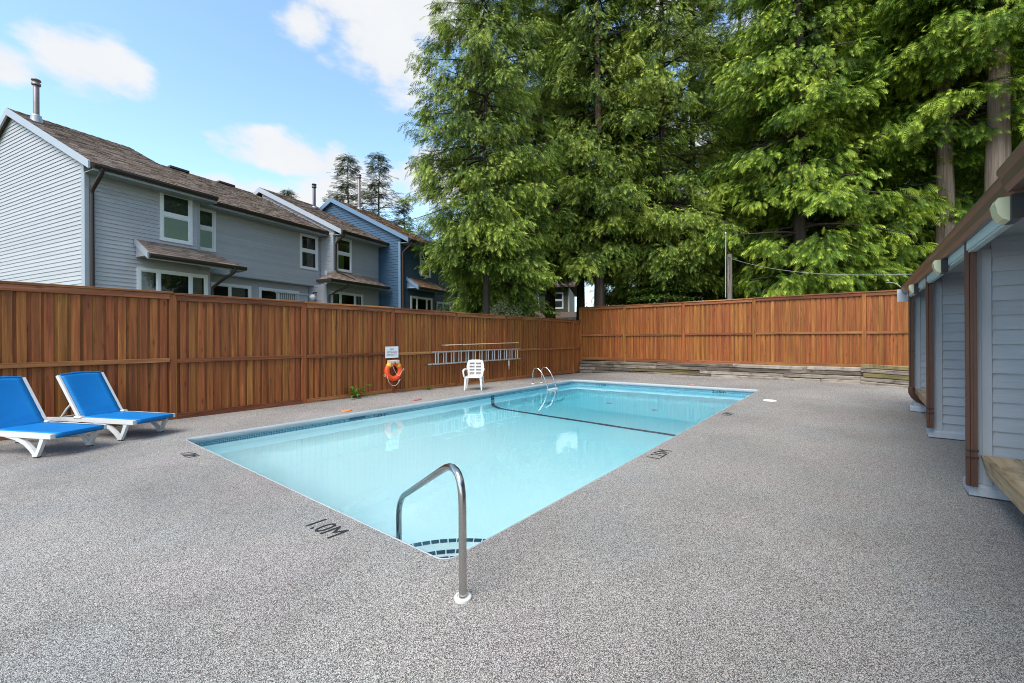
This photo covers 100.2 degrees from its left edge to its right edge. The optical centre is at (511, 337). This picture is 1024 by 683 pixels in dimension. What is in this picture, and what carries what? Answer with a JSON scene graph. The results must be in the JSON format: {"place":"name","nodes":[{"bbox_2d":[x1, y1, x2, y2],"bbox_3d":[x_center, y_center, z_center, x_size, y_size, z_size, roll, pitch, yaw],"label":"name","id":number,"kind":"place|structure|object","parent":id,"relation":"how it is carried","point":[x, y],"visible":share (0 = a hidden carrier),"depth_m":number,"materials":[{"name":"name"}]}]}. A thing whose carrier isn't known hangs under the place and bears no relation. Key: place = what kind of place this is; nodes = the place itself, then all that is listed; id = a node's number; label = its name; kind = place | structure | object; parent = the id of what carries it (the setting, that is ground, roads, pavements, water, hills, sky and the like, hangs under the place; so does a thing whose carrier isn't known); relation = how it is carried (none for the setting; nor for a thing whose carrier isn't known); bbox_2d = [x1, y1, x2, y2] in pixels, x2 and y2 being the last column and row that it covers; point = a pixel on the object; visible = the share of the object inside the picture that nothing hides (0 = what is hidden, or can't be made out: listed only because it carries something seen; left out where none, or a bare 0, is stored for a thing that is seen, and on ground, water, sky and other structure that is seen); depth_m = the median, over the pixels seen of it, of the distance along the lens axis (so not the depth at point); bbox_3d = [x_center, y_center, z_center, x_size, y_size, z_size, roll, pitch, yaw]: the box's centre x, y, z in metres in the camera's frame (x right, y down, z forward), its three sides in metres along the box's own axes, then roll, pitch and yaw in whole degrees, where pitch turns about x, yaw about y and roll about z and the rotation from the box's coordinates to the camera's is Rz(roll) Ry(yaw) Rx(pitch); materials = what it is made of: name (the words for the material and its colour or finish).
{"place":"outdoors","nodes":[
{"label":"outdoors","id":0,"kind":"place"},
{"bbox_2d":[0,0,822,311],"label":"sky","id":1,"kind":"structure","parent":0,"point":[248,95],"materials":[{"name":"blue"}]},
{"bbox_2d":[0,372,1023,682],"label":"pool deck","id":2,"kind":"structure","parent":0,"point":[812,532],"depth_m":2.61,"materials":[{"name":"grey concrete"}]},
{"bbox_2d":[0,376,106,457],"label":"sun lounger","id":3,"kind":"object","parent":2,"relation":"on","point":[22,416],"visible":1,"depth_m":5.56,"materials":[{"name":"blue plastic"}]},
{"bbox_2d":[47,371,174,440],"bbox_3d":[-6.007,0.968,6.348,1.770,0.931,0.628,0,0,11],"label":"sun lounger","id":4,"kind":"object","parent":2,"relation":"on","point":[94,397],"visible":0.95,"depth_m":6.30,"materials":[{"name":"blue fabric"}]},
{"bbox_2d":[0,280,580,440],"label":"wooden fence","id":5,"kind":"object","parent":2,"relation":"on","point":[181,355],"visible":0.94,"depth_m":8.35,"materials":[{"name":"brown wood"}]},
{"bbox_2d":[385,346,397,357],"bbox_3d":[-3.088,0.367,11.012,0.010,0.292,0.396,0,0,39],"label":"safety sign","id":6,"kind":"object","parent":5,"relation":"attached to","point":[391,352],"visible":1,"depth_m":11.00,"materials":[{"name":"white plastic"}]},
{"bbox_2d":[387,360,398,363],"bbox_3d":[-3.039,0.614,10.974,0.149,0.095,0.270,0,0,39],"label":"ring holder","id":7,"kind":"object","parent":5,"relation":"attached to","point":[393,361],"visible":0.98,"depth_m":10.90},
{"bbox_2d":[384,362,403,385],"bbox_3d":[-3.028,0.899,10.945,0.151,0.648,0.588,0,0,39],"label":"life ring","id":8,"kind":"object","parent":7,"relation":"hanging from","point":[388,375],"visible":0.98,"depth_m":10.89,"materials":[{"name":"orange plastic"}]},
{"bbox_2d":[425,348,520,365],"bbox_3d":[-1.046,0.563,13.439,0.094,0.385,4.200,0,0,39],"label":"extension ladder","id":9,"kind":"object","parent":5,"relation":"hanging from","point":[466,351],"visible":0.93,"depth_m":13.27,"materials":[{"name":"metal"}]},
{"bbox_2d":[350,384,372,397],"bbox_3d":[-3.633,1.268,10.080,0.436,0.311,0.705,0,0,39],"label":"weed","id":10,"kind":"object","parent":2,"relation":"on","point":[355,390],"visible":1,"depth_m":10.10,"materials":[{"name":"green plant"}]},
{"bbox_2d":[396,463,471,603],"bbox_3d":[-0.546,1.481,2.782,0.094,1.544,1.213,0,0,-30],"label":"grab rail","id":11,"kind":"object","parent":2,"relation":"attached to","point":[462,596],"visible":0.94,"depth_m":2.29,"materials":[{"name":"metal"}]},
{"bbox_2d":[186,380,758,558],"bbox_3d":[0.952,2.544,8.687,5.750,2.302,11.500,0,0,39],"label":"pool basin","id":12,"kind":"object","parent":2,"relation":"in","point":[206,440],"visible":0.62,"depth_m":8.37,"materials":[{"name":"paint"}]},
{"bbox_2d":[201,384,748,557],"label":"pool water","id":13,"kind":"structure","parent":12,"relation":"in","point":[516,458],"depth_m":5.81,"materials":[{"name":"blue liquid"}]},
{"bbox_2d":[462,360,484,389],"bbox_3d":[-1.033,1.007,11.745,0.599,0.798,0.559,0,0,3],"label":"plastic chair","id":14,"kind":"object","parent":2,"relation":"on","point":[474,375],"visible":1,"depth_m":11.93,"materials":[{"name":"white plastic"}]},
{"bbox_2d":[531,367,557,389],"bbox_3d":[0.997,1.766,13.004,0.655,1.757,0.538,0,0,39],"label":"pool ladder","id":15,"kind":"object","parent":2,"relation":"attached to","point":[544,377],"visible":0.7,"depth_m":12.99,"materials":[{"name":"metal"}]},
{"bbox_2d":[579,361,908,388],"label":"retaining wall","id":16,"kind":"structure","parent":2,"relation":"on","point":[866,375],"depth_m":13.91,"materials":[{"name":"grey stone"}]},
{"bbox_2d":[579,290,908,368],"bbox_3d":[7.489,-0.157,14.968,11.684,2.391,0.155,0,0,39],"label":"wooden fence","id":17,"kind":"object","parent":16,"relation":"on","point":[850,329],"visible":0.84,"depth_m":14.33,"materials":[{"name":"brown wood"}]},
{"bbox_2d":[897,139,1023,513],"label":"pool hut","id":18,"kind":"object","parent":2,"relation":"on","point":[961,291],"visible":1,"depth_m":3.68,"materials":[{"name":"paint"}]},
{"bbox_2d":[576,360,901,384],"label":"woodland floor","id":19,"kind":"structure","parent":0,"point":[699,370],"depth_m":16.09,"materials":[{"name":"plant"}]},
{"bbox_2d":[517,0,696,305],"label":"cedar tree","id":20,"kind":"object","parent":19,"relation":"on","point":[590,262],"visible":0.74,"depth_m":18.56,"materials":[{"name":"green plant"}]},
{"bbox_2d":[625,274,699,303],"bbox_3d":[6.163,-0.676,18.429,3.932,4.499,3.589,0,0,-21],"label":"maple shrub","id":21,"kind":"object","parent":19,"relation":"on","point":[648,298],"visible":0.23,"depth_m":18.18,"materials":[{"name":"green plant"}]},
{"bbox_2d":[588,0,765,305],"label":"cedar tree","id":22,"kind":"object","parent":19,"relation":"on","point":[678,257],"visible":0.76,"depth_m":18.64,"materials":[{"name":"green plant"}]},
{"bbox_2d":[642,0,756,302],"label":"cedar tree","id":23,"kind":"object","parent":19,"relation":"on","point":[683,164],"visible":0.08,"depth_m":24.06,"materials":[{"name":"green plant"}]},
{"bbox_2d":[724,232,731,298],"bbox_3d":[8.293,-1.510,16.403,0.260,5.130,0.263,0,0,39],"label":"utility pole","id":24,"kind":"object","parent":19,"relation":"on","point":[729,276],"visible":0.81,"depth_m":16.34,"materials":[{"name":"grey wood"}]},
{"bbox_2d":[733,259,911,274],"bbox_3d":[7.982,-2.074,11.835,0.014,1.875,8.830,0,0,4],"label":"overhead wire","id":25,"kind":"object","parent":24,"relation":"attached to","point":[820,273],"visible":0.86,"depth_m":11.17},
{"bbox_2d":[676,0,814,300],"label":"cedar tree","id":26,"kind":"object","parent":19,"relation":"on","point":[720,5],"visible":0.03,"depth_m":23.11,"materials":[{"name":"green plant"}]},
{"bbox_2d":[721,266,778,299],"bbox_3d":[10.616,-0.820,18.696,3.402,4.736,3.568,0,0,-5],"label":"maple shrub","id":27,"kind":"object","parent":19,"relation":"on","point":[738,295],"visible":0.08,"depth_m":18.44,"materials":[{"name":"green plant"}]},
{"bbox_2d":[731,1,816,248],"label":"cedar tree","id":28,"kind":"object","parent":19,"relation":"on","point":[775,44],"depth_m":27.20,"materials":[{"name":"green plant"}]},
{"bbox_2d":[692,0,962,297],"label":"cedar tree","id":29,"kind":"object","parent":19,"relation":"on","point":[776,77],"visible":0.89,"depth_m":16.37,"materials":[{"name":"green plant"}]},
{"bbox_2d":[765,0,934,290],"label":"cedar tree","id":30,"kind":"object","parent":19,"relation":"on","point":[825,113],"depth_m":24.29,"materials":[{"name":"green plant"}]},
{"bbox_2d":[757,0,985,293],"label":"cedar tree","id":31,"kind":"object","parent":19,"relation":"on","point":[904,223],"visible":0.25,"depth_m":16.16,"materials":[{"name":"green plant"}]},
{"bbox_2d":[840,109,983,290],"bbox_3d":[20.158,-10.547,21.640,9.516,24.272,8.907,0,0,42],"label":"cedar tree","id":32,"kind":"object","parent":19,"relation":"on","point":[960,185],"depth_m":21.15,"materials":[{"name":"green plant"}]},
{"bbox_2d":[813,0,1023,247],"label":"cedar tree","id":33,"kind":"object","parent":19,"relation":"on","point":[969,100],"visible":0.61,"depth_m":14.27,"materials":[{"name":"green plant"}]},
{"bbox_2d":[837,0,1023,192],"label":"cedar tree","id":34,"kind":"object","parent":19,"relation":"on","point":[998,149],"visible":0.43,"depth_m":14.00,"materials":[{"name":"green plant"}]},
{"bbox_2d":[924,122,983,242],"bbox_3d":[26.096,-10.155,21.937,9.054,23.424,9.247,0,0,37],"label":"cedar tree","id":35,"kind":"object","parent":19,"relation":"on","point":[968,187],"visible":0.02,"depth_m":22.33,"materials":[{"name":"green plant"}]},
{"bbox_2d":[925,121,984,226],"bbox_3d":[25.624,-10.204,23.750,9.370,23.528,8.504,0,0,4],"label":"cedar tree","id":36,"kind":"object","parent":19,"relation":"on","point":[966,180],"visible":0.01,"depth_m":22.64,"materials":[{"name":"green plant"}]},
{"bbox_2d":[930,3,1022,207],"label":"cedar tree","id":37,"kind":"object","parent":19,"relation":"on","point":[963,173],"visible":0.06,"depth_m":17.32,"materials":[{"name":"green plant"}]},
{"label":"lawn","id":38,"kind":"structure","parent":0,"visible":0},
{"bbox_2d":[0,78,390,305],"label":"grey townhouse","id":39,"kind":"structure","parent":38,"relation":"on","point":[78,208],"depth_m":13.51,"materials":[{"name":"blue"}]},
{"bbox_2d":[136,267,207,294],"bbox_3d":[-10.513,-1.407,13.343,0.052,1.330,1.920,0,0,26],"label":"window","id":40,"kind":"structure","parent":39,"relation":"in","point":[147,278],"depth_m":13.28,"materials":[{"name":"glass"}]},
{"bbox_2d":[159,192,192,245],"bbox_3d":[-10.503,-3.742,13.404,0.052,1.540,0.890,0,0,26],"label":"window","id":41,"kind":"structure","parent":39,"relation":"in","point":[176,213],"depth_m":13.41,"materials":[{"name":"glass"}]},
{"bbox_2d":[200,207,215,252],"bbox_3d":[-10.471,-3.687,14.508,0.052,1.450,0.820,0,0,26],"label":"window","id":42,"kind":"structure","parent":39,"relation":"in","point":[207,217],"depth_m":14.65,"materials":[{"name":"glass"}]},
{"bbox_2d":[210,282,250,297],"bbox_3d":[-10.227,-1.354,15.630,0.052,1.220,1.440,0,0,26],"label":"window","id":43,"kind":"structure","parent":39,"relation":"in","point":[223,289],"depth_m":15.62,"materials":[{"name":"glass"}]},
{"bbox_2d":[258,287,298,300],"bbox_3d":[-9.401,-1.358,17.337,0.052,1.220,1.760,0,0,26],"label":"window","id":44,"kind":"structure","parent":39,"relation":"in","point":[266,293],"depth_m":17.07,"materials":[{"name":"glass"}]},
{"bbox_2d":[275,291,309,301],"bbox_3d":[-8.527,-0.953,16.697,0.060,1.600,1.460,0,0,26],"label":"patio screen","id":45,"kind":"object","parent":39,"relation":"attached to","point":[302,297],"visible":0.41,"depth_m":16.70,"materials":[{"name":"grey paint"}]},
{"bbox_2d":[300,233,317,270],"bbox_3d":[-8.657,-3.652,18.264,0.052,1.480,0.880,0,0,26],"label":"window","id":46,"kind":"structure","parent":39,"relation":"in","point":[308,243],"depth_m":18.26,"materials":[{"name":"glass"}]},
{"bbox_2d":[336,236,351,272],"bbox_3d":[-7.432,-3.669,18.960,0.052,1.500,0.880,0,0,26],"label":"window","id":47,"kind":"structure","parent":39,"relation":"in","point":[344,246],"depth_m":19.00,"materials":[{"name":"glass"}]},
{"bbox_2d":[331,291,363,304],"bbox_3d":[-7.342,-1.390,19.144,0.052,1.260,1.840,0,0,26],"label":"window","id":48,"kind":"structure","parent":39,"relation":"in","point":[339,297],"depth_m":19.10,"materials":[{"name":"white plastic"}]},
{"bbox_2d":[279,188,299,198],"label":"spruce tree","id":49,"kind":"object","parent":38,"relation":"on","point":[288,193],"visible":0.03,"depth_m":51.93,"materials":[{"name":"green plant"}]},
{"bbox_2d":[320,153,374,211],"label":"spruce tree","id":50,"kind":"object","parent":38,"relation":"on","point":[343,186],"visible":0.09,"depth_m":45.84,"materials":[{"name":"green plant"}]},
{"bbox_2d":[351,151,419,232],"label":"spruce tree","id":51,"kind":"object","parent":38,"relation":"on","point":[382,169],"visible":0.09,"depth_m":45.80,"materials":[{"name":"green plant"}]},
{"bbox_2d":[308,174,470,310],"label":"blue townhouse","id":52,"kind":"structure","parent":38,"relation":"on","point":[399,260],"depth_m":21.08,"materials":[{"name":"blue wood"}]},
{"bbox_2d":[410,296,432,309],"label":"window","id":53,"kind":"structure","parent":52,"relation":"in","point":[416,302],"depth_m":21.77,"materials":[{"name":"white plastic"}]},
{"bbox_2d":[420,251,430,277],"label":"window","id":54,"kind":"structure","parent":52,"relation":"in","point":[426,275],"depth_m":22.02,"materials":[{"name":"white plastic"}]},
{"bbox_2d":[436,301,450,310],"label":"window","id":55,"kind":"structure","parent":52,"relation":"in","point":[437,302],"depth_m":24.30,"materials":[{"name":"white plastic"}]},
{"bbox_2d":[392,197,416,233],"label":"spruce tree","id":56,"kind":"object","parent":38,"relation":"on","point":[405,212],"visible":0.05,"depth_m":47.74,"materials":[{"name":"green plant"}]},
{"bbox_2d":[396,0,579,313],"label":"cedar tree","id":57,"kind":"object","parent":38,"relation":"on","point":[486,247],"visible":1,"depth_m":13.85,"materials":[{"name":"green plant"}]},
{"bbox_2d":[437,133,560,317],"bbox_3d":[-0.749,-3.489,18.583,5.881,10.532,5.711,0,0,3],"label":"cedar tree","id":58,"kind":"object","parent":38,"relation":"on","point":[524,294],"visible":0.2,"depth_m":17.19,"materials":[{"name":"green plant"}]},
{"bbox_2d":[481,296,526,315],"bbox_3d":[-0.373,-0.017,16.247,1.722,3.245,1.692,0,0,-25],"label":"variegated shrub","id":59,"kind":"object","parent":38,"relation":"on","point":[495,309],"visible":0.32,"depth_m":15.97,"materials":[{"name":"green plant"}]},
{"bbox_2d":[438,0,605,297],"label":"cedar tree","id":60,"kind":"object","parent":38,"relation":"on","point":[544,24],"visible":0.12,"depth_m":19.82,"materials":[{"name":"green plant"}]},
{"bbox_2d":[479,282,576,318],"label":"olive house","id":61,"kind":"structure","parent":38,"relation":"on","point":[564,304],"depth_m":34.12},
{"bbox_2d":[555,292,562,308],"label":"window","id":62,"kind":"structure","parent":61,"relation":"in","point":[559,296],"depth_m":34.15,"materials":[{"name":"white plastic"}]},
{"bbox_2d":[493,1,615,317],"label":"cedar tree","id":63,"kind":"object","parent":38,"relation":"on","point":[550,298],"visible":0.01,"depth_m":23.42,"materials":[{"name":"green plant"}]},
{"bbox_2d":[514,0,653,319],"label":"cedar tree","id":64,"kind":"object","parent":38,"relation":"on","point":[580,294],"visible":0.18,"depth_m":20.55,"materials":[{"name":"green plant"}]},
{"bbox_2d":[585,0,708,306],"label":"cedar tree","id":65,"kind":"object","parent":38,"relation":"on","point":[607,288],"visible":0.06,"depth_m":26.02,"materials":[{"name":"green plant"}]},
{"bbox_3d":[-1.521,0.160,12.921,0.084,0.146,0.016,0,0,39],"label":"fence hook","id":66,"kind":"object","parent":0,"visible":0},
{"bbox_2d":[441,342,518,345],"bbox_3d":[-0.887,0.191,13.682,0.040,0.067,3.580,0,0,39],"label":"pole","id":67,"kind":"object","parent":66,"relation":"hanging from","point":[478,344],"visible":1,"depth_m":13.40,"materials":[{"name":"metal"}]}
]}

